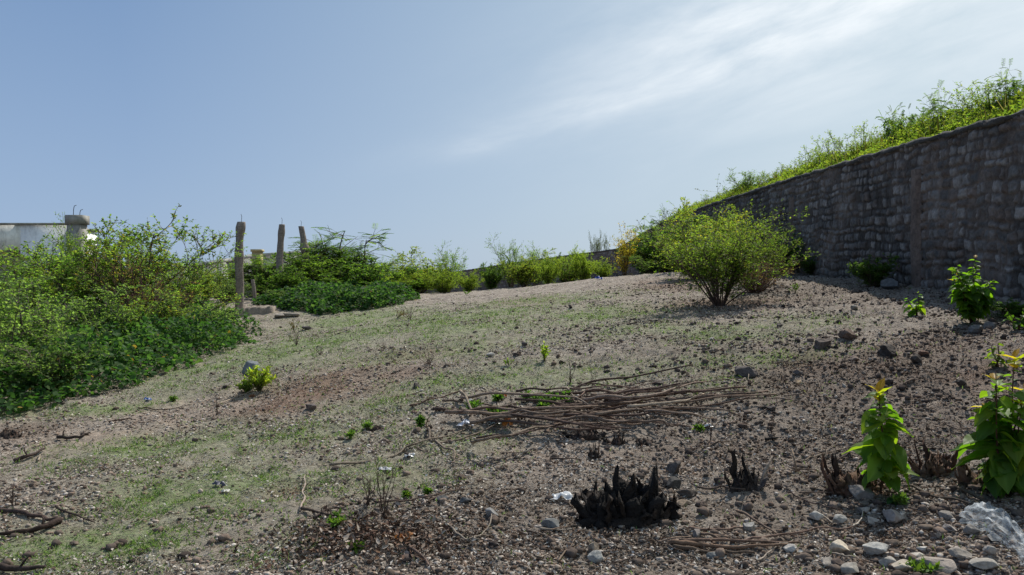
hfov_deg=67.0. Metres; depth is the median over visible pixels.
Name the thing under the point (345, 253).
shrub
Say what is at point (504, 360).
plant
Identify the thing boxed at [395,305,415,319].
dead weed
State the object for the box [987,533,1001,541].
stone
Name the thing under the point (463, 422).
plastic scrap
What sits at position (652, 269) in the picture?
shrub
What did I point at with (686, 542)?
stick
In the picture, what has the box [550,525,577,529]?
stick
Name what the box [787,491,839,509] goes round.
stick
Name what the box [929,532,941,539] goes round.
stone
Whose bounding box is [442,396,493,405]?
stick
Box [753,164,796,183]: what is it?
hillside bush
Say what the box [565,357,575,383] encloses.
dead weed
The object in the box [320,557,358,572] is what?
stick
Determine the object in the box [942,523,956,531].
stone
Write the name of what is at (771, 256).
shrub
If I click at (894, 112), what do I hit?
hillside bush
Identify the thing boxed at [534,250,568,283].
shrub
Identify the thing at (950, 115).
hillside bush
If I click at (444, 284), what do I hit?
shrub
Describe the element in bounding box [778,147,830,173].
hillside bush
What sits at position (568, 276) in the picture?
shrub
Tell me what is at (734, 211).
shrub
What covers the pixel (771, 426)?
dead weed
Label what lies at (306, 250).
shrub
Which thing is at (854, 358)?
stone
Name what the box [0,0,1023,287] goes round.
sky
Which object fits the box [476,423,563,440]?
stick
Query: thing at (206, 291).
shrub
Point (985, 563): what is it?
stone
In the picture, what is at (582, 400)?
stick
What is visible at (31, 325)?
shrub
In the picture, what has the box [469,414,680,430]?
stick
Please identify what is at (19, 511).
stick
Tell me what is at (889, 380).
stone
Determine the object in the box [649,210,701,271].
shrub
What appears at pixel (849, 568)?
stone
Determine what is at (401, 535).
dry leaf
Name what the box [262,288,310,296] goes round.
shrub
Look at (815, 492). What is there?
stick
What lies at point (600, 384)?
stick
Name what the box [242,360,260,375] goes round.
stone
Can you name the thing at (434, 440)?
stick
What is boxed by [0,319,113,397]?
shrub
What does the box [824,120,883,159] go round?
hillside bush
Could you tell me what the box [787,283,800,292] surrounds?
weed
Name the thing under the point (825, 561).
stone
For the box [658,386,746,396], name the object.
stick
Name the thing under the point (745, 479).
tree stump
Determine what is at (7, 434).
tree stump
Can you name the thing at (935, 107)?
hillside bush
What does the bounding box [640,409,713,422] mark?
stick
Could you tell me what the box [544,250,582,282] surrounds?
shrub
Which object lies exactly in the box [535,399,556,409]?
sprout
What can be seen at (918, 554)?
stone
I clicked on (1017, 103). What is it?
hillside grass
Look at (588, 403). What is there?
stick
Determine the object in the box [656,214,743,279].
shrub
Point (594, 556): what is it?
stone
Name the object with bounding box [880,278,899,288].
stone
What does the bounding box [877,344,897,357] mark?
stone
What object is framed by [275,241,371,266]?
shrub
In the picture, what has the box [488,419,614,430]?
stick
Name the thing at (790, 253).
shrub
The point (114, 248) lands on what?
shrub
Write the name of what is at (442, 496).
stone
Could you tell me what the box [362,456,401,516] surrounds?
dead weed
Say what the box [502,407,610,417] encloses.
stick
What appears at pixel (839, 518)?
stone
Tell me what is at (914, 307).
broadleaf seedling
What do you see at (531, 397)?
sprout
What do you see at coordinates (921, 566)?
weed
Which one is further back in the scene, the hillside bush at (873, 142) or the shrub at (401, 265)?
the shrub at (401, 265)
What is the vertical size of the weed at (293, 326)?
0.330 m
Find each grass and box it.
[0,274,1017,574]
[637,88,1023,235]
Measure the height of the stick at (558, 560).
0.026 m
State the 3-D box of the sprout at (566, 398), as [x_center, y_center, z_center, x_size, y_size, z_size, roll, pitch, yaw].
[0.572,1.149,7.966,0.166,0.190,0.245,0,0,-37]
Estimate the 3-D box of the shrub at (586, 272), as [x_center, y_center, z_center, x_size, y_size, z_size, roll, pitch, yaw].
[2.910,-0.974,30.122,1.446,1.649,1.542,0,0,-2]
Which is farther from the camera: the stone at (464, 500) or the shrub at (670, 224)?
the shrub at (670, 224)
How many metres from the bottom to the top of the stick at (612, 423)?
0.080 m
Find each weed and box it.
[1,482,27,505]
[168,394,177,401]
[212,393,219,414]
[289,319,299,332]
[290,326,302,345]
[326,508,346,528]
[343,429,355,438]
[345,540,364,554]
[359,474,376,506]
[361,418,372,429]
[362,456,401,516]
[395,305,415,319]
[399,490,412,498]
[417,349,434,363]
[423,486,433,494]
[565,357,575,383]
[691,423,704,431]
[708,416,713,439]
[768,419,774,434]
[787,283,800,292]
[889,490,909,504]
[905,555,944,573]
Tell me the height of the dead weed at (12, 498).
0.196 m
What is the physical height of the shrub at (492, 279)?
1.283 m
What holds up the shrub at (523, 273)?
on the ground at (548, 377)
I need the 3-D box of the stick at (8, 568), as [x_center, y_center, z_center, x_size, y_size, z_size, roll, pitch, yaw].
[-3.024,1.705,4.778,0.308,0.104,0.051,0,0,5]
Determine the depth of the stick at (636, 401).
7.51 m
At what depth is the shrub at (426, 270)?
31.34 m
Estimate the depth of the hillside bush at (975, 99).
13.51 m
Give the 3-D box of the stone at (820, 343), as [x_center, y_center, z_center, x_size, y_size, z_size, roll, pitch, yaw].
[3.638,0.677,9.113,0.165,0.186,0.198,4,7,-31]
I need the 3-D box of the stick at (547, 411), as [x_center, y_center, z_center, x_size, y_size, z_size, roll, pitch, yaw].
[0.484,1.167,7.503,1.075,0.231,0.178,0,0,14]
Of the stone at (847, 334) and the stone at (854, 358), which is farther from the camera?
the stone at (847, 334)
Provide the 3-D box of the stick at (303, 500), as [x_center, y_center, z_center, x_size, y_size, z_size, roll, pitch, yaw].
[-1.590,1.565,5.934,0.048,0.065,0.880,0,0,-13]
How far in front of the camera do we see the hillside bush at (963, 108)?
14.34 m
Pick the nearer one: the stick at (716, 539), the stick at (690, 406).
the stick at (716, 539)
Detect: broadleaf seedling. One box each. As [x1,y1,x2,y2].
[841,377,919,493]
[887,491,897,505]
[902,291,925,317]
[947,255,997,323]
[950,348,1023,498]
[984,343,1006,367]
[1002,308,1023,329]
[1004,385,1023,492]
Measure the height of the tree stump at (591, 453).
0.198 m
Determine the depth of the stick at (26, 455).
7.49 m
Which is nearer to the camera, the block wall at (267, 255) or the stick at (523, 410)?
the stick at (523, 410)
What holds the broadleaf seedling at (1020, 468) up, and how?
on the ground at (548, 377)
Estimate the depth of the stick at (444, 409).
8.12 m
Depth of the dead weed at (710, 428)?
6.75 m
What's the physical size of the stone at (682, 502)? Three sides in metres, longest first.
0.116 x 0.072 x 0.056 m
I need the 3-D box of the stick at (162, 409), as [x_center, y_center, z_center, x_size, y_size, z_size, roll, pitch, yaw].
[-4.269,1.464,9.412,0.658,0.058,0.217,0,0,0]
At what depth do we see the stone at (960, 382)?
7.19 m
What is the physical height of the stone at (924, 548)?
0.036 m
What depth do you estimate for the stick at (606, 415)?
7.19 m
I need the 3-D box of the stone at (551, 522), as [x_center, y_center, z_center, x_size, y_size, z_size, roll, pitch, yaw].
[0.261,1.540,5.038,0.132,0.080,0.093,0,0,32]
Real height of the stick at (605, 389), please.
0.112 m
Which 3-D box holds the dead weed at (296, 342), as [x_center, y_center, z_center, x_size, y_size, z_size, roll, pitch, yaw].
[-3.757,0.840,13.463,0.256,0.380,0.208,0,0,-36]
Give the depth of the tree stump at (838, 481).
5.50 m
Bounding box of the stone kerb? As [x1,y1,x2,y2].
[231,306,274,316]
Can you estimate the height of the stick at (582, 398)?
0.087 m
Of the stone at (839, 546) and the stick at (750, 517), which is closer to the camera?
the stone at (839, 546)
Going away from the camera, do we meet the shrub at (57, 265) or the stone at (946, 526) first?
the stone at (946, 526)
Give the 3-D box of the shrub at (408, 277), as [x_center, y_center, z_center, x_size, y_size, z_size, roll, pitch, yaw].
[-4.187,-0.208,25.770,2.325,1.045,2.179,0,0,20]
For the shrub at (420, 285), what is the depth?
29.78 m
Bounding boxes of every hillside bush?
[722,181,739,193]
[725,168,776,190]
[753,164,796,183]
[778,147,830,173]
[801,135,854,162]
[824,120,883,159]
[851,129,892,150]
[876,102,918,135]
[881,106,931,141]
[887,109,957,135]
[913,80,953,130]
[916,87,1003,126]
[938,78,1022,117]
[951,98,986,117]
[976,58,1022,110]
[993,80,1023,109]
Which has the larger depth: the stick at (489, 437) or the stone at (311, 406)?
the stone at (311, 406)
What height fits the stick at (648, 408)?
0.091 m
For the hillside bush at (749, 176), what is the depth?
28.03 m
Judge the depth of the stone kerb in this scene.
19.11 m
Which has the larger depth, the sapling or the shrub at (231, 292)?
the sapling
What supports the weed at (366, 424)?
on the ground at (548, 377)
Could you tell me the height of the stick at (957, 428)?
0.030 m
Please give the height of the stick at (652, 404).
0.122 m
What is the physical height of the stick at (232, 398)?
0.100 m
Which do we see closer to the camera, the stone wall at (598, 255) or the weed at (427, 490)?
the weed at (427, 490)
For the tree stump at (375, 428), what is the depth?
7.66 m
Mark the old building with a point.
(16, 234)
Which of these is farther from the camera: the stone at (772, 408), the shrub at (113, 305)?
the shrub at (113, 305)
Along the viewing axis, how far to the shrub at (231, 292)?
21.43 m
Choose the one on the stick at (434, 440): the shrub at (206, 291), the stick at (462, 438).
the stick at (462, 438)
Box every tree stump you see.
[0,427,23,438]
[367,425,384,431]
[562,419,606,440]
[570,464,680,530]
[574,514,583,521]
[588,442,602,459]
[603,432,627,445]
[635,438,655,446]
[724,449,768,491]
[820,453,883,496]
[907,438,958,477]
[954,460,983,487]
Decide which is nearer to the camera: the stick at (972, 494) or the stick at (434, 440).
the stick at (972, 494)
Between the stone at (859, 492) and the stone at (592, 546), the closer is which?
the stone at (592, 546)
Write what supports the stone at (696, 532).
on the ground at (548, 377)
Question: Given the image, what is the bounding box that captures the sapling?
[428,239,466,292]
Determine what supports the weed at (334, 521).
on the ground at (548, 377)
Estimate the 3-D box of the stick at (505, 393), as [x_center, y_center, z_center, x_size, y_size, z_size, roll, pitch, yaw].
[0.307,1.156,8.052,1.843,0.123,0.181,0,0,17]
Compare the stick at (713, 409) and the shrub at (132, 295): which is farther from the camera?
the shrub at (132, 295)
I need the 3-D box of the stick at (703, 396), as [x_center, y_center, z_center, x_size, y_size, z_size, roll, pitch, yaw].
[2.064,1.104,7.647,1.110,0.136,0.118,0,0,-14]
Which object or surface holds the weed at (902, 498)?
on the ground at (548, 377)
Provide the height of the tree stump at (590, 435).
0.183 m
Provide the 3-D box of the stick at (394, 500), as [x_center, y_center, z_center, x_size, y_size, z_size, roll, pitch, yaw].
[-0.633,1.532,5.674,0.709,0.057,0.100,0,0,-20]
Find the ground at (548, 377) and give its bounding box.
[0,269,1023,574]
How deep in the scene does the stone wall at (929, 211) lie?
13.88 m
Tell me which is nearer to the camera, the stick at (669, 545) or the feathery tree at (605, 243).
the stick at (669, 545)
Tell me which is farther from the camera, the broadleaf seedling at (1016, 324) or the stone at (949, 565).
the broadleaf seedling at (1016, 324)
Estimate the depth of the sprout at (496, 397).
8.40 m
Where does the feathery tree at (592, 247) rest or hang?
on the ground at (548, 377)
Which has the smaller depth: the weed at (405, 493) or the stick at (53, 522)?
the stick at (53, 522)
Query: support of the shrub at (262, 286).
on the ground at (548, 377)
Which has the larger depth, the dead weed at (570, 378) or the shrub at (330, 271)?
the shrub at (330, 271)
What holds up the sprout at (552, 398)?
on the ground at (548, 377)
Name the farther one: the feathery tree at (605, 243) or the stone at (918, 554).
the feathery tree at (605, 243)
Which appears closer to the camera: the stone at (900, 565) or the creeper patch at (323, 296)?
the stone at (900, 565)
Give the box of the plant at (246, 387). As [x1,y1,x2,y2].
[234,379,256,392]
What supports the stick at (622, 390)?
on the stick at (588, 390)
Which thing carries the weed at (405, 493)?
on the ground at (548, 377)
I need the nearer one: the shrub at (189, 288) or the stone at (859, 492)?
the stone at (859, 492)
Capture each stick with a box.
[0,507,56,521]
[0,514,62,534]
[0,554,46,571]
[13,447,44,461]
[54,505,94,522]
[56,431,89,438]
[108,417,130,422]
[138,404,190,409]
[214,390,252,404]
[299,475,305,511]
[300,507,359,519]
[313,505,346,518]
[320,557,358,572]
[329,413,476,465]
[377,488,469,502]
[408,544,435,572]
[409,391,458,405]
[419,414,462,463]
[432,402,626,410]
[436,412,520,443]
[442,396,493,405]
[445,403,614,415]
[447,513,491,539]
[448,455,511,461]
[454,480,493,489]
[459,389,482,418]
[459,403,578,412]
[461,392,601,402]
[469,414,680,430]
[470,419,579,443]
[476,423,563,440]
[483,413,627,433]
[487,407,612,419]
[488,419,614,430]
[490,486,526,495]
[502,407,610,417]
[514,398,670,415]
[516,384,574,391]
[521,397,589,414]
[522,364,692,397]
[525,530,545,535]
[540,527,575,530]
[544,416,631,429]
[548,393,624,400]
[549,393,664,409]
[550,421,641,427]
[550,457,579,459]
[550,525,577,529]
[552,386,725,414]
[553,388,633,393]
[557,538,575,561]
[559,380,654,394]
[559,388,588,402]
[563,406,673,417]
[566,387,601,409]
[569,378,742,390]
[576,397,665,409]
[577,381,662,389]
[581,380,661,396]
[583,377,704,400]
[584,393,662,401]
[595,408,673,415]
[596,382,686,394]
[596,389,662,399]
[596,407,676,413]
[599,416,690,426]
[600,397,764,414]
[603,394,776,403]
[608,389,743,401]
[613,552,639,562]
[627,393,704,409]
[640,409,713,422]
[656,540,683,551]
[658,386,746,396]
[658,536,691,542]
[662,407,740,415]
[667,390,767,404]
[669,539,787,548]
[673,544,754,553]
[679,538,799,542]
[688,523,762,530]
[692,439,736,449]
[697,485,745,489]
[700,532,746,544]
[735,509,785,538]
[747,525,853,539]
[756,540,792,560]
[758,398,785,414]
[759,456,772,483]
[764,436,778,440]
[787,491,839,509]
[791,449,797,471]
[796,497,826,503]
[800,491,831,492]
[803,446,851,461]
[828,437,864,463]
[831,552,861,559]
[903,378,924,384]
[903,484,987,508]
[914,387,948,401]
[947,424,969,429]
[957,486,1022,524]
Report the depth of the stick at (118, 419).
8.94 m
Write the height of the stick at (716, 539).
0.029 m
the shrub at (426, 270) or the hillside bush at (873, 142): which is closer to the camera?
the hillside bush at (873, 142)
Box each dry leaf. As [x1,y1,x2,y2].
[395,531,415,540]
[501,418,512,425]
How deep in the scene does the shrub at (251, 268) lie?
24.39 m
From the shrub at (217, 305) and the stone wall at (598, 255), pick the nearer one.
the shrub at (217, 305)
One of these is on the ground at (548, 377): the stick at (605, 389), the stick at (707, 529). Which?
the stick at (707, 529)
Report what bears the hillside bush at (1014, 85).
on the hillside
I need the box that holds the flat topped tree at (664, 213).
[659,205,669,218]
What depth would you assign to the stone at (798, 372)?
8.16 m
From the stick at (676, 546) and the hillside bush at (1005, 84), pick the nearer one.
the stick at (676, 546)
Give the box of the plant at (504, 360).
[503,357,513,365]
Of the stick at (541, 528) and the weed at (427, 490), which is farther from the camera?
the weed at (427, 490)
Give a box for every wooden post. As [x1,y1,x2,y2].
[234,215,245,308]
[251,273,255,297]
[276,224,284,272]
[298,222,309,261]
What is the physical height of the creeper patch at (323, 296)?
0.972 m
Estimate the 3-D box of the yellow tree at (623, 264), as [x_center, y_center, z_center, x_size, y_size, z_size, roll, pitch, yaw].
[4.118,-1.370,27.996,1.370,2.133,1.694,0,0,10]
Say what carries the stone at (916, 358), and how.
on the ground at (548, 377)
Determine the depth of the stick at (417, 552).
4.53 m
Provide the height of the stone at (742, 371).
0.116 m
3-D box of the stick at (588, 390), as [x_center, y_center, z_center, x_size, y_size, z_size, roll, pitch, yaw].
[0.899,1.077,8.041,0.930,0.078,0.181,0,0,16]
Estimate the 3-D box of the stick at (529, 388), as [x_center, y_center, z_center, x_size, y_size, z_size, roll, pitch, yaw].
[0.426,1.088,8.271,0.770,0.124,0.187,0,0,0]
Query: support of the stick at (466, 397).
on the ground at (548, 377)
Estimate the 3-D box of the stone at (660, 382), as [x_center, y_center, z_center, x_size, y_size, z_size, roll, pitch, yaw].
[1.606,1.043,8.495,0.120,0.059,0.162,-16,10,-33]
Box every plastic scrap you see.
[212,480,225,485]
[379,467,391,469]
[458,419,473,425]
[552,491,572,499]
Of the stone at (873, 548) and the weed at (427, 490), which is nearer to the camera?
the stone at (873, 548)
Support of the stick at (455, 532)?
on the ground at (548, 377)
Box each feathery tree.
[588,231,601,251]
[593,230,611,250]
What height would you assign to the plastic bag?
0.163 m
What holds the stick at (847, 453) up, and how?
on the ground at (548, 377)
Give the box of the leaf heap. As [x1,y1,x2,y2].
[232,501,503,574]
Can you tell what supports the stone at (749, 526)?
on the ground at (548, 377)
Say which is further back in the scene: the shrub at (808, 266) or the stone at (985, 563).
the shrub at (808, 266)
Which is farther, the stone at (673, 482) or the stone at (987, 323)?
the stone at (987, 323)
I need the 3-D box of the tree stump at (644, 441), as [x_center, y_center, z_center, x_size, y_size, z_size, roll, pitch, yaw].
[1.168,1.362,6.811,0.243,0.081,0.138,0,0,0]
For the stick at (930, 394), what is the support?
on the ground at (548, 377)
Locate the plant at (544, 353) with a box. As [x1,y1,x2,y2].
[540,341,550,360]
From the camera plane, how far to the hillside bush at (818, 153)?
21.09 m
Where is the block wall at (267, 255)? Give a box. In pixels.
[152,251,300,297]
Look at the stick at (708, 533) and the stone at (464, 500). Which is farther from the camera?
the stone at (464, 500)
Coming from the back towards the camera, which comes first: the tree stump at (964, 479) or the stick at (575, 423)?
the stick at (575, 423)
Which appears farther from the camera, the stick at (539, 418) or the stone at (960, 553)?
the stick at (539, 418)
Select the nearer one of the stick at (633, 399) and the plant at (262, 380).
the stick at (633, 399)
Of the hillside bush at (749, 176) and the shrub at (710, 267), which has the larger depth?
the hillside bush at (749, 176)
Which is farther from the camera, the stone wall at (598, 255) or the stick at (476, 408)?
the stone wall at (598, 255)
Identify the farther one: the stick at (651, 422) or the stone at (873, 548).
the stick at (651, 422)
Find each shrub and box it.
[0,203,246,318]
[0,234,93,315]
[0,242,49,305]
[0,257,82,382]
[0,269,188,350]
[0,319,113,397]
[9,223,158,302]
[36,212,92,300]
[72,239,200,318]
[79,215,198,296]
[87,283,259,350]
[125,231,246,308]
[156,258,234,305]
[158,291,242,338]
[188,260,267,294]
[204,274,260,301]
[211,253,318,297]
[244,256,330,291]
[249,263,311,290]
[250,242,351,274]
[256,279,345,292]
[261,249,357,280]
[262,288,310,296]
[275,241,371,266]
[285,252,355,282]
[290,223,399,274]
[302,276,399,297]
[315,255,430,284]
[331,242,401,278]
[363,271,423,285]
[373,255,421,281]
[385,270,436,291]
[392,245,460,292]
[415,267,465,292]
[449,266,484,291]
[479,262,506,289]
[484,232,525,287]
[494,248,555,286]
[517,240,544,285]
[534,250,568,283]
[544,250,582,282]
[553,257,583,281]
[568,243,604,280]
[586,256,615,277]
[615,234,666,274]
[625,255,668,273]
[627,218,685,272]
[631,176,820,305]
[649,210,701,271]
[650,207,709,266]
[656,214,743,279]
[666,197,733,238]
[689,214,763,267]
[698,204,763,266]
[721,199,802,284]
[722,251,797,292]
[731,232,805,273]
[793,253,816,274]
[846,253,898,286]
[971,298,1023,317]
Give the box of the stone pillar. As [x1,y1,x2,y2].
[250,249,263,297]
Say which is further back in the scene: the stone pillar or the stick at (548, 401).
the stone pillar
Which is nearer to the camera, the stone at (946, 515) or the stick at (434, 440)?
the stone at (946, 515)
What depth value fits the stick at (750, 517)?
5.07 m
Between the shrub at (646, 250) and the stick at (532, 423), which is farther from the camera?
the shrub at (646, 250)
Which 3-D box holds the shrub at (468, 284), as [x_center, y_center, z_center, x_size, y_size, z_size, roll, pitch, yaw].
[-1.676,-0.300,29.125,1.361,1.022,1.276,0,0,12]
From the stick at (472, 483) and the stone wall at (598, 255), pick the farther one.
the stone wall at (598, 255)
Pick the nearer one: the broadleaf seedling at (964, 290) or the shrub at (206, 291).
the broadleaf seedling at (964, 290)
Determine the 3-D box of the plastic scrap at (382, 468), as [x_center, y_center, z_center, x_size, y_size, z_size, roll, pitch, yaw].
[-1.065,1.504,6.450,0.132,0.026,0.078,0,0,0]
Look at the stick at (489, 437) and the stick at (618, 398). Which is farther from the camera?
the stick at (618, 398)
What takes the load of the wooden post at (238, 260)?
on the ground at (548, 377)
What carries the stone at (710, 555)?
on the ground at (548, 377)
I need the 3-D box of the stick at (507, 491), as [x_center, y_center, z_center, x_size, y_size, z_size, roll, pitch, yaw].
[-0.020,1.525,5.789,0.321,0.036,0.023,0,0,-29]
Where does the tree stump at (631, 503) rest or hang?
on the ground at (548, 377)
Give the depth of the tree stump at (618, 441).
6.78 m
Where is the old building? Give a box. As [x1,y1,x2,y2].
[0,205,101,284]
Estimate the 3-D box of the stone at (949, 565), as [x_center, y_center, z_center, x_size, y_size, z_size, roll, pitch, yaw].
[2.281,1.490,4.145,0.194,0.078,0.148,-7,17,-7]
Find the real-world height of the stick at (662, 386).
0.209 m
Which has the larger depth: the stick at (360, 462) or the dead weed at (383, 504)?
the stick at (360, 462)
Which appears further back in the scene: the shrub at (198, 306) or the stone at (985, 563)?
the shrub at (198, 306)
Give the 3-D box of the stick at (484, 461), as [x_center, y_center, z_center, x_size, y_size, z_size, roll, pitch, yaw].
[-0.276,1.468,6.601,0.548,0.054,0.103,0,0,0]
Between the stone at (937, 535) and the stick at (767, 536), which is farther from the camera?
the stick at (767, 536)
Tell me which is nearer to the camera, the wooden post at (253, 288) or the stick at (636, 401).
the stick at (636, 401)
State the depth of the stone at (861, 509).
5.18 m
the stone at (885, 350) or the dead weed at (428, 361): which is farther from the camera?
the dead weed at (428, 361)
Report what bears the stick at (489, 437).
on the ground at (548, 377)
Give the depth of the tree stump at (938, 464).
5.72 m
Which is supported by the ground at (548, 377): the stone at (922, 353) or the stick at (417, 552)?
the stone at (922, 353)
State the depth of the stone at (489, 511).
5.32 m
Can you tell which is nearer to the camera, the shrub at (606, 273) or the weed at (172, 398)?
the weed at (172, 398)
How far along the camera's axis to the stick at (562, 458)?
6.51 m
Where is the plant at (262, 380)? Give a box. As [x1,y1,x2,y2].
[241,364,276,391]
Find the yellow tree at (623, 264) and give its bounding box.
[611,221,643,275]
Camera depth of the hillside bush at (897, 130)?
16.11 m
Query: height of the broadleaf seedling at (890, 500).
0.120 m
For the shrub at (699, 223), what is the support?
on the ground at (548, 377)
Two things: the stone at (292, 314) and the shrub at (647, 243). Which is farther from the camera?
the shrub at (647, 243)
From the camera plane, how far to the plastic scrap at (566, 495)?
5.61 m
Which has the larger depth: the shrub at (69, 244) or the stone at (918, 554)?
the shrub at (69, 244)
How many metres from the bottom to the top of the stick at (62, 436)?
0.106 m
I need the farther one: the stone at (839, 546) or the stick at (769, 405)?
the stick at (769, 405)
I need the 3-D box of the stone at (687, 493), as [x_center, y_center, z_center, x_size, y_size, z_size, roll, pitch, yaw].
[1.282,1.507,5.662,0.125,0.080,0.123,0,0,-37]
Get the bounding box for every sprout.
[414,414,425,426]
[466,399,483,409]
[486,404,507,411]
[491,391,504,400]
[518,388,541,401]
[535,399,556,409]
[536,391,559,403]
[558,390,573,401]
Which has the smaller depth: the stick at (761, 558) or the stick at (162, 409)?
the stick at (761, 558)
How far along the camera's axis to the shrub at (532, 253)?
36.02 m
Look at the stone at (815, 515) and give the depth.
5.10 m
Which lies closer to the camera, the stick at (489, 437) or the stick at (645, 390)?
the stick at (489, 437)
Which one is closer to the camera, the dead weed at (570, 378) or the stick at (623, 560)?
the stick at (623, 560)
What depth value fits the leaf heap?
4.88 m
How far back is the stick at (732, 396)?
7.45 m
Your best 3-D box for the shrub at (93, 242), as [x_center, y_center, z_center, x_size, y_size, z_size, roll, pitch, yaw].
[-11.288,-0.374,20.363,3.534,2.596,3.303,0,0,-39]
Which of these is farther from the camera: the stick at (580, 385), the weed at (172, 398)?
the weed at (172, 398)
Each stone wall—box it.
[421,249,616,292]
[617,108,1023,301]
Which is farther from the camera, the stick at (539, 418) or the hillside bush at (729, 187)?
the hillside bush at (729, 187)
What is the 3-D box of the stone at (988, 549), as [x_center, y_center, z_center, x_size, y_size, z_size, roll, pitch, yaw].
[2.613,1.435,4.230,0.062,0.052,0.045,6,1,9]
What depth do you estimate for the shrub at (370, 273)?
25.04 m
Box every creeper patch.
[0,292,262,414]
[251,279,420,314]
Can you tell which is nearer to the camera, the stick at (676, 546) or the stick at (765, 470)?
the stick at (676, 546)
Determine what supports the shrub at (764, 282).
on the ground at (548, 377)
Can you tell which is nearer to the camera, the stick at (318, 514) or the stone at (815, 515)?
the stone at (815, 515)
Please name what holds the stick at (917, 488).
on the ground at (548, 377)
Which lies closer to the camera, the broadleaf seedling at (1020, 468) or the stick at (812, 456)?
the broadleaf seedling at (1020, 468)
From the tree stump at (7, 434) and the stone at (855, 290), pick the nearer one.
the tree stump at (7, 434)
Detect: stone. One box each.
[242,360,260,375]
[283,313,299,316]
[306,404,316,409]
[437,495,447,500]
[459,497,470,502]
[485,507,497,516]
[541,518,558,530]
[587,550,603,562]
[588,542,598,550]
[652,379,663,383]
[666,461,680,473]
[666,476,680,488]
[676,489,697,497]
[677,499,689,506]
[693,529,700,537]
[706,552,726,560]
[734,366,757,376]
[743,522,754,531]
[767,406,775,410]
[783,544,796,552]
[792,370,803,375]
[809,511,823,519]
[813,337,831,349]
[821,557,831,567]
[829,539,849,553]
[832,514,847,522]
[838,328,856,339]
[841,562,858,574]
[848,355,859,361]
[848,485,874,499]
[851,288,863,292]
[857,507,869,511]
[862,542,888,554]
[867,516,879,524]
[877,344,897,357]
[879,556,896,566]
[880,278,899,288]
[882,509,905,523]
[885,378,893,384]
[891,559,913,572]
[905,552,924,558]
[909,353,921,362]
[915,556,956,573]
[916,546,927,550]
[918,350,927,355]
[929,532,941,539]
[939,510,953,520]
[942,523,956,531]
[948,547,971,559]
[955,378,966,386]
[963,524,979,534]
[968,325,983,332]
[968,558,999,569]
[983,545,996,553]
[984,321,996,329]
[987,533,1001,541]
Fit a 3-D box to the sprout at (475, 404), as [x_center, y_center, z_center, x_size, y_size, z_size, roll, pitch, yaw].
[-0.390,1.242,8.087,0.208,0.147,0.269,0,0,5]
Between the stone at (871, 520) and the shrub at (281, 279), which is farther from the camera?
the shrub at (281, 279)
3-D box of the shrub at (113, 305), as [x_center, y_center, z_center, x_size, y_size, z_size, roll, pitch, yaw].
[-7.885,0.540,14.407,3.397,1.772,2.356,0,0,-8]
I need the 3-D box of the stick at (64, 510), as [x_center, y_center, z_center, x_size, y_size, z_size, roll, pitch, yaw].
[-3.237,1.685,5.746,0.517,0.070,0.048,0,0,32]
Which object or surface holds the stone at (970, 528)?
on the ground at (548, 377)
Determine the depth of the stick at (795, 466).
5.95 m
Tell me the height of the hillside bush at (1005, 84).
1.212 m
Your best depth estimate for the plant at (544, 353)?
9.78 m
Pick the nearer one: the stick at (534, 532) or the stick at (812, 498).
the stick at (534, 532)
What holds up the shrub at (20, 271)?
on the ground at (548, 377)
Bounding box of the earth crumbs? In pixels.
[1,275,1023,574]
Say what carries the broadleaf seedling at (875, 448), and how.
on the ground at (548, 377)
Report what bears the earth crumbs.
on the ground at (548, 377)
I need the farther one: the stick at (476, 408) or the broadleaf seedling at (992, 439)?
the stick at (476, 408)
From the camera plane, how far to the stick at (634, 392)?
7.82 m
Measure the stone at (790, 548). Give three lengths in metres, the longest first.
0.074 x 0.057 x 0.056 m
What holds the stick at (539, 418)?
on the ground at (548, 377)
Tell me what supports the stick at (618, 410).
on the stick at (606, 415)
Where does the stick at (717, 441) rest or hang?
on the ground at (548, 377)
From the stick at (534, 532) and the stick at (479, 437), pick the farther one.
the stick at (479, 437)
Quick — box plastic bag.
[959,501,1023,557]
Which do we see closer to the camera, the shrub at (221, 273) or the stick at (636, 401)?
the stick at (636, 401)
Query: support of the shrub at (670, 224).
on the ground at (548, 377)
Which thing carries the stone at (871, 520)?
on the ground at (548, 377)
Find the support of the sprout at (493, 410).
on the ground at (548, 377)
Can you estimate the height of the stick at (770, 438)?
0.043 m
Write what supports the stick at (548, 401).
on the ground at (548, 377)
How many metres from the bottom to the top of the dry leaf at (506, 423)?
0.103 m
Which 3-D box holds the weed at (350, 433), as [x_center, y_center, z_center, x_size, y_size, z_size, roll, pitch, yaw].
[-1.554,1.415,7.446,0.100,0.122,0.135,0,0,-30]
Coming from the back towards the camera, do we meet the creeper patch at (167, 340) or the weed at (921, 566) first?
the creeper patch at (167, 340)
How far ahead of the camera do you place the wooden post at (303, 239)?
25.90 m
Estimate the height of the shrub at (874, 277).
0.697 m

